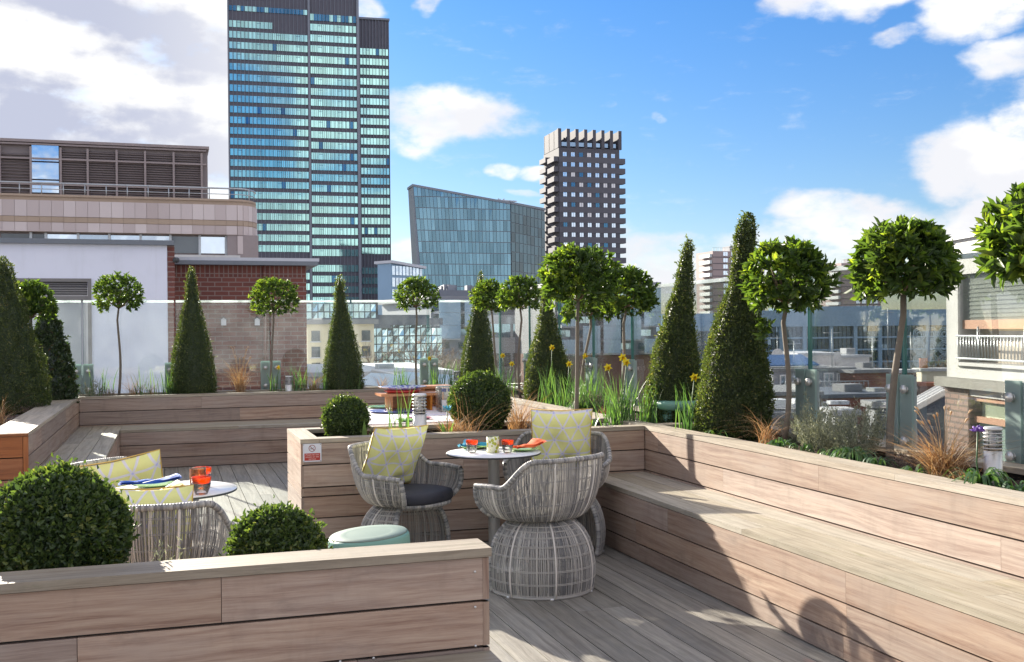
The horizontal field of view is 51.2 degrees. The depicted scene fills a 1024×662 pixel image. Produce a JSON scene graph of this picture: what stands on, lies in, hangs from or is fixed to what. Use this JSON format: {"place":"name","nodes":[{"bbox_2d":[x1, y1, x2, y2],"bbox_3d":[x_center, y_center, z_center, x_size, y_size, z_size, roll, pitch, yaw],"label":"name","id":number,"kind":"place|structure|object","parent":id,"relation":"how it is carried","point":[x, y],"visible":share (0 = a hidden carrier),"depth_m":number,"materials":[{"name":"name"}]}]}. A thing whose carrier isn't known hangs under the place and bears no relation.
{"place":"outdoors","nodes":[
{"label":"outdoors","id":0,"kind":"place"},
{"bbox_2d":[0,238,173,393],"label":"white house","id":1,"kind":"structure","parent":0,"point":[77,263],"depth_m":19.19,"materials":[{"name":"paint"}]},
{"bbox_2d":[32,300,85,364],"bbox_3d":[-8.591,2.032,18.859,2.023,5.153,0.030,-1,0,-18],"label":"door","id":2,"kind":"structure","parent":1,"relation":"in","point":[71,312],"depth_m":19.09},
{"bbox_2d":[0,138,257,363],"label":"office building","id":3,"kind":"structure","parent":0,"point":[57,189],"depth_m":36.92,"materials":[{"name":"beige stone"}]},
{"bbox_2d":[32,145,58,161],"bbox_3d":[-16.524,-6.302,37.827,0.880,0.584,0.060,-1,0,-18],"label":"window","id":4,"kind":"structure","parent":3,"relation":"in","point":[40,151],"depth_m":37.80,"materials":[{"name":"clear glass"}]},
{"bbox_2d":[32,162,58,179],"bbox_3d":[-16.518,-5.666,37.828,0.880,0.584,0.060,-1,0,-18],"label":"window","id":5,"kind":"structure","parent":3,"relation":"in","point":[40,170],"depth_m":37.80,"materials":[{"name":"clear glass"}]},
{"bbox_2d":[172,236,198,252],"bbox_3d":[-11.214,-2.959,36.710,0.895,0.570,0.050,-1,0,-18],"label":"window","id":6,"kind":"structure","parent":3,"relation":"in","point":[182,244],"depth_m":36.69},
{"bbox_2d":[201,237,224,253],"bbox_3d":[-10.347,-2.968,36.988,0.826,0.570,0.050,-1,0,-18],"label":"window","id":7,"kind":"structure","parent":3,"relation":"in","point":[210,245],"depth_m":36.97,"materials":[{"name":"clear glass"}]},
{"bbox_2d":[167,246,175,362],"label":"brick pier","id":8,"kind":"structure","parent":0,"point":[171,288],"depth_m":19.55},
{"bbox_2d":[175,257,318,390],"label":"brick house","id":9,"kind":"structure","parent":0,"point":[233,279],"depth_m":21.87,"materials":[{"name":"brick"}]},
{"bbox_2d":[227,0,361,302],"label":"office tower","id":10,"kind":"structure","parent":0,"point":[293,117],"depth_m":305.01,"materials":[{"name":"blue glass"}]},
{"bbox_2d":[359,17,390,314],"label":"office tower","id":11,"kind":"structure","parent":0,"point":[374,139],"depth_m":323.97,"materials":[{"name":"teal glass"}]},
{"bbox_2d":[307,362,453,387],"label":"flat roof building","id":12,"kind":"structure","parent":0,"point":[368,368],"depth_m":31.37,"materials":[{"name":"white concrete"}]},
{"bbox_2d":[374,260,425,314],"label":"building","id":13,"kind":"structure","parent":0,"point":[392,274],"depth_m":201.53,"materials":[{"name":"white glass"}]},
{"bbox_2d":[363,372,453,386],"bbox_3d":[-2.572,4.329,27.801,1.996,6.433,3.000,-1,0,-30],"label":"conservatory","id":14,"kind":"object","parent":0,"point":[372,381],"visible":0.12,"depth_m":27.42,"materials":[{"name":"glass"}]},
{"bbox_2d":[377,329,461,374],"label":"bare tree","id":15,"kind":"object","parent":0,"point":[431,355],"visible":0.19,"depth_m":48.19,"materials":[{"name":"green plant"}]},
{"bbox_2d":[378,296,473,369],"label":"apartment block","id":16,"kind":"structure","parent":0,"point":[455,313],"depth_m":88.13,"materials":[{"name":"grey glass"}]},
{"bbox_2d":[422,284,499,314],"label":"building","id":17,"kind":"structure","parent":0,"point":[447,290],"depth_m":130.97,"materials":[{"name":"stone"}]},
{"bbox_2d":[0,0,1023,283],"label":"sky","id":18,"kind":"structure","parent":0,"point":[817,120],"materials":[{"name":"blue"}]},
{"bbox_2d":[539,128,625,275],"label":"residential tower","id":19,"kind":"structure","parent":0,"point":[582,191],"depth_m":353.49,"materials":[{"name":"concrete"}]},
{"bbox_2d":[696,246,763,279],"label":"apartment tower","id":20,"kind":"structure","parent":0,"point":[712,264],"depth_m":401.54,"materials":[{"name":"concrete"}]},
{"bbox_2d":[717,409,803,444],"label":"dry grass","id":21,"kind":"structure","parent":0,"point":[768,436],"depth_m":7.17,"materials":[{"name":"plant"}]},
{"bbox_2d":[846,406,1021,478],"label":"dry grass","id":22,"kind":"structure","parent":0,"point":[949,461],"depth_m":5.54,"materials":[{"name":"plant"}]},
{"bbox_2d":[946,232,982,253],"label":"concrete house","id":23,"kind":"structure","parent":0,"point":[963,242],"depth_m":13.45,"materials":[{"name":"white concrete"}]},
{"bbox_3d":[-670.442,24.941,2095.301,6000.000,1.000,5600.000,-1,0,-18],"label":"ground","id":24,"kind":"structure","parent":0,"visible":0},
{"bbox_2d":[307,319,378,363],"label":"stucco house","id":25,"kind":"structure","parent":24,"relation":"on","point":[317,334],"depth_m":56.27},
{"bbox_2d":[307,303,442,363],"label":"mirrored office","id":26,"kind":"structure","parent":24,"relation":"on","point":[387,327],"depth_m":64.34,"materials":[{"name":"glass"}]},
{"bbox_2d":[407,184,510,289],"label":"glass office","id":27,"kind":"structure","parent":24,"relation":"on","point":[461,241],"depth_m":232.85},
{"bbox_2d":[497,198,545,284],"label":"glass office","id":28,"kind":"structure","parent":24,"relation":"on","point":[527,229],"depth_m":244.56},
{"bbox_3d":[-1.010,1.171,10.358,1.130,0.742,2.050,-1,0,-18],"label":"serving table","id":29,"kind":"object","parent":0,"visible":0},
{"bbox_2d":[367,406,452,425],"bbox_3d":[-1.013,0.918,10.348,1.178,0.248,2.108,-1,0,-18],"label":"table cloth","id":30,"kind":"object","parent":29,"relation":"on","point":[377,418],"visible":0.02,"depth_m":9.89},
{"bbox_2d":[375,391,442,410],"bbox_3d":[-1.044,0.707,10.768,0.620,0.175,0.350,-1,0,-18],"label":"wooden riser","id":31,"kind":"object","parent":30,"relation":"on","point":[392,397],"visible":0.64,"depth_m":10.77,"materials":[{"name":"brown wood"}]},
{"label":"deck base","id":32,"kind":"structure","parent":0,"visible":0},
{"bbox_2d":[162,462,847,661],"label":"deck","id":33,"kind":"structure","parent":32,"relation":"on","point":[628,608],"depth_m":5.67,"materials":[{"name":"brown wood"}]},
{"bbox_2d":[0,395,81,486],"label":"timber planter","id":34,"kind":"object","parent":33,"relation":"on","point":[27,440],"visible":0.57,"depth_m":8.93,"materials":[{"name":"brown wood"}]},
{"bbox_2d":[0,255,53,414],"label":"yew cone","id":35,"kind":"object","parent":34,"relation":"on","point":[23,380],"visible":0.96,"depth_m":10.93,"materials":[{"name":"green plant"}]},
{"bbox_2d":[14,279,59,327],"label":"bay tree","id":36,"kind":"object","parent":34,"relation":"on","point":[35,290],"visible":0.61,"depth_m":11.48,"materials":[{"name":"green plant"}]},
{"bbox_2d":[33,313,79,402],"bbox_3d":[-5.308,0.299,12.263,0.659,1.187,0.652,-1,0,-18],"label":"laurel cone","id":37,"kind":"object","parent":34,"relation":"on","point":[55,347],"visible":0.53,"depth_m":12.15,"materials":[{"name":"green plant"}]},
{"bbox_2d":[42,425,121,466],"bbox_3d":[-4.163,1.347,10.460,0.474,0.450,4.668,-1,0,-18],"label":"timber bench","id":38,"kind":"object","parent":33,"relation":"on","point":[81,444],"visible":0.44,"depth_m":10.66,"materials":[{"name":"brown wood"}]},
{"bbox_2d":[71,456,198,501],"bbox_3d":[-2.175,1.151,6.054,0.624,0.812,0.750,-1,0,17],"label":"wicker chair","id":39,"kind":"object","parent":33,"relation":"on","point":[100,460],"visible":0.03,"depth_m":6.25,"materials":[{"name":"grey wicker"}]},
{"bbox_2d":[80,449,162,487],"bbox_3d":[-2.240,0.952,6.105,0.520,0.520,0.188,-11,27,-19],"label":"cushion","id":40,"kind":"object","parent":39,"relation":"on","point":[148,465],"visible":0.23,"depth_m":6.02,"materials":[{"name":"fabric"}]},
{"bbox_2d":[117,481,236,499],"bbox_3d":[-1.733,1.180,5.449,0.650,0.745,0.650,-1,0,-18],"label":"round table","id":41,"kind":"object","parent":33,"relation":"on","point":[217,488],"visible":0.21,"depth_m":5.46,"materials":[{"name":"metal"}]},
{"bbox_2d":[191,475,210,494],"bbox_3d":[-1.530,0.760,5.263,0.096,0.086,0.096,-1,0,-18],"label":"tumbler","id":42,"kind":"object","parent":41,"relation":"on","point":[204,481],"visible":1,"depth_m":5.24,"materials":[{"name":"clear glass"}]},
{"bbox_2d":[126,500,234,562],"bbox_3d":[-1.638,1.146,4.849,0.749,0.812,0.624,-1,0,-12],"label":"wicker chair","id":43,"kind":"object","parent":33,"relation":"on","point":[221,519],"visible":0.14,"depth_m":4.61,"materials":[{"name":"wicker"}]},
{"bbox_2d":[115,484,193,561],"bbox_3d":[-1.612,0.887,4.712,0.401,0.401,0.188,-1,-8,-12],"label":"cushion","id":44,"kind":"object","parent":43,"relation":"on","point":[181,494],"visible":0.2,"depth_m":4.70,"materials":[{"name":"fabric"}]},
{"bbox_2d":[120,419,321,467],"bbox_3d":[-2.636,1.331,13.033,3.996,0.450,0.694,-1,0,-18],"label":"timber bench","id":45,"kind":"object","parent":33,"relation":"on","point":[213,443],"visible":0.45,"depth_m":12.43,"materials":[{"name":"brown wood"}]},
{"bbox_2d":[0,538,501,661],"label":"timber bench","id":46,"kind":"object","parent":33,"relation":"on","point":[418,602],"visible":1,"depth_m":3.43,"materials":[{"name":"brown wood"}]},
{"bbox_2d":[79,387,447,426],"bbox_3d":[-2.653,1.156,13.737,5.360,0.800,0.650,-1,0,-18],"label":"timber planter","id":47,"kind":"object","parent":33,"relation":"on","point":[122,409],"visible":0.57,"depth_m":13.09,"materials":[{"name":"brown wood"}]},
{"bbox_2d":[91,271,145,394],"bbox_3d":[-4.794,0.056,13.045,0.653,1.584,0.681,-1,0,-18],"label":"bay tree","id":48,"kind":"object","parent":47,"relation":"on","point":[115,294],"visible":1,"depth_m":12.97,"materials":[{"name":"green plant"}]},
{"bbox_2d":[168,266,218,393],"bbox_3d":[-3.976,0.014,13.344,0.634,1.679,0.616,-1,0,-18],"label":"yew cone","id":49,"kind":"object","parent":47,"relation":"on","point":[193,367],"visible":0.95,"depth_m":13.21,"materials":[{"name":"green plant"}]},
{"bbox_2d":[216,346,263,391],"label":"dry grass","id":50,"kind":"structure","parent":47,"relation":"on","point":[239,387],"depth_m":13.46,"materials":[{"name":"plant"}]},
{"bbox_2d":[248,276,299,391],"bbox_3d":[-3.022,0.064,13.609,0.672,1.534,0.664,-1,0,-18],"label":"bay tree","id":51,"kind":"object","parent":47,"relation":"on","point":[262,299],"visible":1,"depth_m":13.52,"materials":[{"name":"green plant"}]},
{"bbox_2d":[321,274,364,389],"bbox_3d":[-2.198,0.047,13.924,0.593,1.586,0.608,-1,0,-18],"label":"yew cone","id":52,"kind":"object","parent":47,"relation":"on","point":[342,354],"visible":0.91,"depth_m":13.79,"materials":[{"name":"green plant"}]},
{"bbox_2d":[392,274,441,384],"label":"bay tree","id":53,"kind":"object","parent":47,"relation":"on","point":[415,290],"visible":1,"depth_m":14.11,"materials":[{"name":"green plant"}]},
{"bbox_2d":[458,270,495,377],"bbox_3d":[-0.465,0.002,14.348,0.544,1.650,0.567,-1,0,-18],"label":"yew cone","id":54,"kind":"object","parent":47,"relation":"on","point":[477,352],"visible":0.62,"depth_m":14.23,"materials":[{"name":"green plant"}]},
{"bbox_2d":[328,525,409,548],"bbox_3d":[-0.647,1.241,4.994,0.380,0.604,0.380,-5,1,-18],"label":"drum stool","id":55,"kind":"object","parent":33,"relation":"on","point":[371,535],"visible":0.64,"depth_m":4.91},
{"bbox_2d":[348,441,463,542],"bbox_3d":[-0.701,1.136,6.971,0.624,0.812,0.749,-1,0,31],"label":"wicker chair","id":56,"kind":"object","parent":33,"relation":"on","point":[381,495],"visible":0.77,"depth_m":6.87,"materials":[{"name":"grey wicker"}]},
{"bbox_2d":[356,425,428,488],"bbox_3d":[-0.787,0.828,7.056,0.451,0.451,0.188,2,23,-45],"label":"cushion","id":57,"kind":"object","parent":56,"relation":"on","point":[393,452],"visible":0.86,"depth_m":6.97,"materials":[{"name":"fabric"}]},
{"bbox_2d":[287,417,644,547],"bbox_3d":[-0.356,1.138,8.194,2.597,0.800,0.891,-1,0,-18],"label":"timber planter","id":58,"kind":"object","parent":33,"relation":"on","point":[325,489],"visible":0.45,"depth_m":7.70,"materials":[{"name":"brown wood"}]},
{"bbox_2d":[303,443,321,461],"bbox_3d":[-1.383,0.843,7.395,0.127,0.125,0.005,-1,0,-18],"label":"wall sign","id":59,"kind":"object","parent":58,"relation":"attached to","point":[311,452],"visible":1,"depth_m":7.39,"materials":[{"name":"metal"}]},
{"bbox_2d":[319,391,371,436],"bbox_3d":[-1.236,0.692,7.929,0.391,0.494,0.418,-1,0,-18],"label":"box ball","id":60,"kind":"object","parent":58,"relation":"in","point":[345,415],"visible":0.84,"depth_m":7.81,"materials":[{"name":"green plant"}]},
{"bbox_2d":[412,393,426,432],"bbox_3d":[-0.676,0.664,7.825,0.108,0.414,0.108,-1,0,-18],"label":"bollard lamp","id":61,"kind":"object","parent":58,"relation":"on","point":[419,417],"visible":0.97,"depth_m":7.79,"materials":[{"name":"metal"}]},
{"bbox_2d":[446,368,513,430],"bbox_3d":[-0.247,0.594,8.230,0.530,0.631,0.535,-1,0,-18],"label":"box ball","id":62,"kind":"object","parent":58,"relation":"in","point":[480,389],"visible":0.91,"depth_m":8.09,"materials":[{"name":"green plant"}]},
{"bbox_2d":[505,390,549,428],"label":"dry grass","id":63,"kind":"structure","parent":58,"relation":"on","point":[517,423],"depth_m":8.34,"materials":[{"name":"plant"}]},
{"bbox_2d":[535,241,624,410],"bbox_3d":[0.530,0.045,8.463,0.668,1.513,0.728,-1,0,28],"label":"bay tree","id":64,"kind":"object","parent":58,"relation":"on","point":[572,269],"visible":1,"depth_m":8.32,"materials":[{"name":"green plant"}]},
{"bbox_2d":[588,353,645,425],"bbox_3d":[0.855,0.498,8.693,0.515,0.637,0.497,-1,0,-18],"label":"daffodil clump","id":65,"kind":"object","parent":58,"relation":"in","point":[617,416],"visible":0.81,"depth_m":8.67,"materials":[{"name":"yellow plant"}]},
{"bbox_2d":[446,447,540,572],"bbox_3d":[-0.117,1.164,6.995,0.620,0.745,0.620,-1,0,-18],"label":"round table","id":66,"kind":"object","parent":33,"relation":"on","point":[493,459],"visible":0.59,"depth_m":6.96,"materials":[{"name":"metal"}]},
{"bbox_2d":[473,452,604,600],"bbox_3d":[0.185,1.128,6.369,0.750,0.812,0.624,-1,0,-40],"label":"wicker chair","id":67,"kind":"object","parent":33,"relation":"on","point":[568,501],"visible":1,"depth_m":6.13,"materials":[{"name":"grey wicker"}]},
{"bbox_2d":[502,431,611,555],"bbox_3d":[0.325,1.126,7.448,0.750,0.812,0.624,-1,0,12],"label":"wicker chair","id":68,"kind":"object","parent":33,"relation":"on","point":[597,531],"visible":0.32,"depth_m":7.55,"materials":[{"name":"grey wicker"}]},
{"bbox_2d":[530,408,592,466],"bbox_3d":[0.349,0.761,7.575,0.441,0.441,0.188,-1,13,-2],"label":"cushion","id":69,"kind":"object","parent":68,"relation":"on","point":[564,433],"visible":0.77,"depth_m":7.51,"materials":[{"name":"fabric"}]},
{"bbox_2d":[586,472,1023,661],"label":"timber bench","id":70,"kind":"object","parent":33,"relation":"on","point":[846,595],"visible":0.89,"depth_m":5.22,"materials":[{"name":"brown wood"}]},
{"bbox_3d":[-2.393,1.240,3.450,3.917,0.640,0.686,-1,0,-18],"label":"timber planter","id":71,"kind":"object","parent":33,"relation":"on","visible":0},
{"bbox_2d":[0,452,141,571],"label":"box ball","id":72,"kind":"object","parent":71,"relation":"in","point":[62,514],"visible":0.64,"depth_m":3.56,"materials":[{"name":"green plant"}]},
{"bbox_2d":[218,494,334,555],"bbox_3d":[-0.865,0.858,3.948,0.423,0.508,0.416,-1,0,-18],"label":"box ball","id":73,"kind":"object","parent":71,"relation":"in","point":[270,528],"visible":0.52,"depth_m":3.85,"materials":[{"name":"green plant"}]},
{"bbox_2d":[448,386,1023,581],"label":"timber planter","id":74,"kind":"object","parent":32,"relation":"on","point":[978,526],"visible":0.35,"depth_m":5.71,"materials":[{"name":"brown wood"}]},
{"bbox_2d":[468,277,509,374],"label":"bay tree","id":75,"kind":"object","parent":74,"relation":"on","point":[489,288],"visible":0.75,"depth_m":13.43,"materials":[{"name":"green plant"}]},
{"bbox_2d":[495,274,541,398],"bbox_3d":[0.102,0.061,12.667,0.608,1.481,0.589,-1,0,-18],"label":"bay tree","id":76,"kind":"object","parent":74,"relation":"on","point":[507,296],"visible":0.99,"depth_m":12.58,"materials":[{"name":"green plant"}]},
{"bbox_2d":[521,291,574,404],"bbox_3d":[0.381,0.167,11.704,0.586,1.301,0.584,-1,0,-42],"label":"yew cone","id":77,"kind":"object","parent":74,"relation":"on","point":[546,335],"visible":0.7,"depth_m":11.58,"materials":[{"name":"green plant"}]},
{"bbox_2d":[537,345,563,404],"bbox_3d":[0.427,0.465,11.209,0.330,0.657,0.403,-1,0,-18],"label":"daffodil clump","id":78,"kind":"object","parent":74,"relation":"on","point":[550,400],"visible":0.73,"depth_m":11.20,"materials":[{"name":"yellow plant"}]},
{"bbox_2d":[550,361,579,407],"bbox_3d":[0.551,0.544,10.766,0.344,0.497,0.294,-1,0,38],"label":"daffodil clump","id":79,"kind":"object","parent":74,"relation":"on","point":[565,396],"visible":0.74,"depth_m":10.77,"materials":[{"name":"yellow plant"}]},
{"bbox_2d":[564,374,597,408],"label":"daffodil clump","id":80,"kind":"object","parent":74,"relation":"on","point":[582,394],"visible":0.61,"depth_m":10.15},
{"bbox_2d":[560,277,621,399],"bbox_3d":[0.803,0.096,10.767,0.645,1.399,0.675,-1,0,-18],"label":"bay tree","id":81,"kind":"object","parent":74,"relation":"on","point":[595,313],"visible":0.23,"depth_m":10.67,"materials":[{"name":"green plant"}]},
{"bbox_2d":[593,264,659,411],"bbox_3d":[1.062,0.086,9.900,0.658,1.420,0.669,-1,0,-18],"label":"bay tree","id":82,"kind":"object","parent":74,"relation":"on","point":[633,282],"visible":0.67,"depth_m":9.75,"materials":[{"name":"green plant"}]},
{"bbox_2d":[632,377,663,422],"bbox_3d":[1.121,0.568,8.681,0.330,0.440,0.362,-1,0,23],"label":"daffodil clump","id":83,"kind":"object","parent":74,"relation":"on","point":[643,417],"visible":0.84,"depth_m":8.66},
{"bbox_2d":[642,234,701,428],"bbox_3d":[1.324,-0.001,8.866,0.560,1.620,0.537,-1,0,-18],"label":"yew cone","id":84,"kind":"object","parent":74,"relation":"on","point":[675,360],"visible":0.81,"depth_m":8.75,"materials":[{"name":"green plant"}]},
{"bbox_2d":[656,400,695,422],"bbox_3d":[1.343,0.682,8.717,0.344,0.238,0.344,-1,0,-18],"label":"spotlight","id":85,"kind":"object","parent":74,"relation":"on","point":[668,406],"visible":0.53,"depth_m":8.59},
{"bbox_2d":[675,373,701,430],"bbox_3d":[1.308,0.549,7.984,0.292,0.477,0.354,-1,0,32],"label":"daffodil clump","id":86,"kind":"object","parent":74,"relation":"on","point":[688,425],"visible":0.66,"depth_m":7.98,"materials":[{"name":"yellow plant"}]},
{"bbox_2d":[693,210,777,441],"bbox_3d":[1.628,-0.043,7.857,0.595,1.696,0.634,-1,0,-18],"label":"yew cone","id":87,"kind":"object","parent":74,"relation":"on","point":[734,377],"visible":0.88,"depth_m":7.71,"materials":[{"name":"green plant"}]},
{"bbox_2d":[735,234,844,440],"bbox_3d":[1.877,0.068,7.240,0.669,1.445,0.692,-1,0,-18],"label":"bay tree","id":88,"kind":"object","parent":74,"relation":"on","point":[797,264],"visible":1,"depth_m":7.13,"materials":[{"name":"green plant"}]},
{"bbox_2d":[790,388,843,451],"bbox_3d":[1.919,0.562,6.702,0.308,0.405,0.307,-1,0,-18],"label":"lavender bush","id":89,"kind":"object","parent":74,"relation":"on","point":[811,438],"visible":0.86,"depth_m":6.70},
{"bbox_2d":[823,446,878,462],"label":"strap leaf plant","id":90,"kind":"object","parent":74,"relation":"on","point":[855,454],"visible":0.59,"depth_m":6.07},
{"bbox_2d":[819,397,886,455],"bbox_3d":[2.062,0.577,6.422,0.439,0.375,0.410,-1,0,-18],"label":"lavender bush","id":91,"kind":"object","parent":74,"relation":"on","point":[854,440],"visible":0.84,"depth_m":6.37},
{"bbox_2d":[841,214,966,464],"bbox_3d":[2.297,0.052,6.243,0.690,1.466,0.704,-1,0,-18],"label":"bay tree","id":92,"kind":"object","parent":74,"relation":"on","point":[878,267],"visible":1,"depth_m":6.09,"materials":[{"name":"green plant"}]},
{"bbox_2d":[942,425,1017,488],"bbox_3d":[2.242,0.623,5.145,0.389,0.344,0.433,-1,0,14],"label":"agapanthus plant","id":93,"kind":"object","parent":74,"relation":"on","point":[987,477],"visible":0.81,"depth_m":5.07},
{"bbox_2d":[983,426,1002,485],"bbox_3d":[2.446,0.657,5.434,0.095,0.342,0.095,-1,0,-18],"label":"bollard lamp","id":94,"kind":"object","parent":74,"relation":"on","point":[994,459],"visible":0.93,"depth_m":5.40,"materials":[{"name":"metal"}]},
{"bbox_2d":[969,182,1023,290],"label":"bay tree","id":95,"kind":"object","parent":74,"relation":"on","point":[999,233],"visible":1,"depth_m":4.88,"materials":[{"name":"green plant"}]},
{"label":"roof kerb","id":96,"kind":"structure","parent":0,"visible":0},
{"bbox_3d":[-1.883,0.826,7.974,7.660,0.032,12.340,-1,0,-18],"label":"glass channel","id":97,"kind":"object","parent":96,"relation":"on","visible":0},
{"bbox_2d":[74,364,93,393],"bbox_3d":[-5.332,0.626,13.265,0.256,0.430,0.070,-1,0,-18],"label":"glass clamp","id":98,"kind":"object","parent":97,"relation":"on","point":[82,371],"visible":0.48,"depth_m":13.27,"materials":[{"name":"metal"}]},
{"bbox_2d":[261,361,280,389],"bbox_3d":[-3.151,0.605,13.963,0.256,0.430,0.070,-1,0,-18],"label":"glass clamp","id":99,"kind":"object","parent":97,"relation":"on","point":[265,371],"visible":0.77,"depth_m":13.95,"materials":[{"name":"metal"}]},
{"bbox_2d":[419,358,437,384],"bbox_3d":[-1.132,0.586,14.609,0.256,0.430,0.070,-1,0,-18],"label":"glass clamp","id":100,"kind":"object","parent":97,"relation":"on","point":[424,363],"visible":0.77,"depth_m":14.60,"materials":[{"name":"metal"}]},
{"bbox_2d":[499,301,528,386],"bbox_3d":[0.033,0.190,14.337,0.020,1.240,1.270,-1,0,-18],"label":"glass screen","id":101,"kind":"object","parent":97,"relation":"on","point":[509,327],"visible":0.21,"depth_m":14.42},
{"bbox_2d":[529,298,558,354],"bbox_3d":[0.397,0.187,13.199,0.020,1.240,1.080,-1,0,-18],"label":"glass screen","id":102,"kind":"object","parent":97,"relation":"on","point":[533,313],"visible":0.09,"depth_m":13.57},
{"bbox_2d":[559,299,592,395],"bbox_3d":[0.728,0.185,12.165,0.020,1.240,1.050,-1,0,-18],"label":"glass screen","id":103,"kind":"object","parent":97,"relation":"on","point":[568,334],"visible":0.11,"depth_m":12.23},
{"bbox_2d":[593,293,631,401],"bbox_3d":[1.048,0.182,11.165,0.020,1.240,1.010,-1,0,-18],"label":"glass screen","id":104,"kind":"object","parent":97,"relation":"on","point":[607,343],"visible":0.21,"depth_m":11.21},
{"bbox_2d":[623,359,636,404],"bbox_3d":[1.170,0.541,10.663,0.070,0.520,0.256,-1,0,-18],"label":"glass clamp","id":105,"kind":"object","parent":97,"relation":"on","point":[631,370],"visible":0.45,"depth_m":10.58,"materials":[{"name":"metal"}]},
{"bbox_2d":[632,283,673,404],"bbox_3d":[1.365,0.180,10.175,0.020,1.240,1.030,-1,0,-18],"label":"glass screen","id":106,"kind":"object","parent":97,"relation":"on","point":[645,327],"visible":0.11,"depth_m":10.39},
{"bbox_2d":[690,277,728,369],"bbox_3d":[1.683,0.178,9.180,0.020,1.240,1.020,-1,0,-18],"label":"glass screen","id":107,"kind":"object","parent":97,"relation":"on","point":[708,298],"visible":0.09,"depth_m":9.23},
{"bbox_2d":[760,274,809,428],"bbox_3d":[1.998,0.175,8.199,0.020,1.240,1.000,-1,0,-18],"label":"glass screen","id":108,"kind":"object","parent":97,"relation":"on","point":[798,330],"visible":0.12,"depth_m":8.05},
{"bbox_2d":[794,369,819,429],"bbox_3d":[2.118,0.534,7.701,0.070,0.520,0.256,-1,0,-18],"label":"glass clamp","id":109,"kind":"object","parent":97,"relation":"on","point":[804,379],"visible":0.56,"depth_m":7.67,"materials":[{"name":"metal"}]},
{"bbox_2d":[809,266,903,442],"bbox_3d":[2.312,0.173,7.218,0.020,1.240,1.020,-1,0,-18],"label":"glass screen","id":110,"kind":"object","parent":97,"relation":"on","point":[852,346],"visible":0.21,"depth_m":7.25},
{"bbox_2d":[885,374,916,447],"bbox_3d":[2.435,0.532,6.711,0.070,0.520,0.256,-1,0,-18],"label":"glass clamp","id":111,"kind":"object","parent":97,"relation":"on","point":[905,408],"visible":0.62,"depth_m":6.64,"materials":[{"name":"metal"}]},
{"bbox_2d":[904,252,1023,460],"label":"glass screen","id":112,"kind":"object","parent":97,"relation":"on","point":[963,349],"visible":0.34,"depth_m":6.21,"materials":[{"name":"glass"}]},
{"bbox_2d":[1004,380,1023,463],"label":"glass clamp","id":113,"kind":"object","parent":97,"relation":"on","point":[1014,406],"visible":0.95,"depth_m":5.79,"materials":[{"name":"metal"}]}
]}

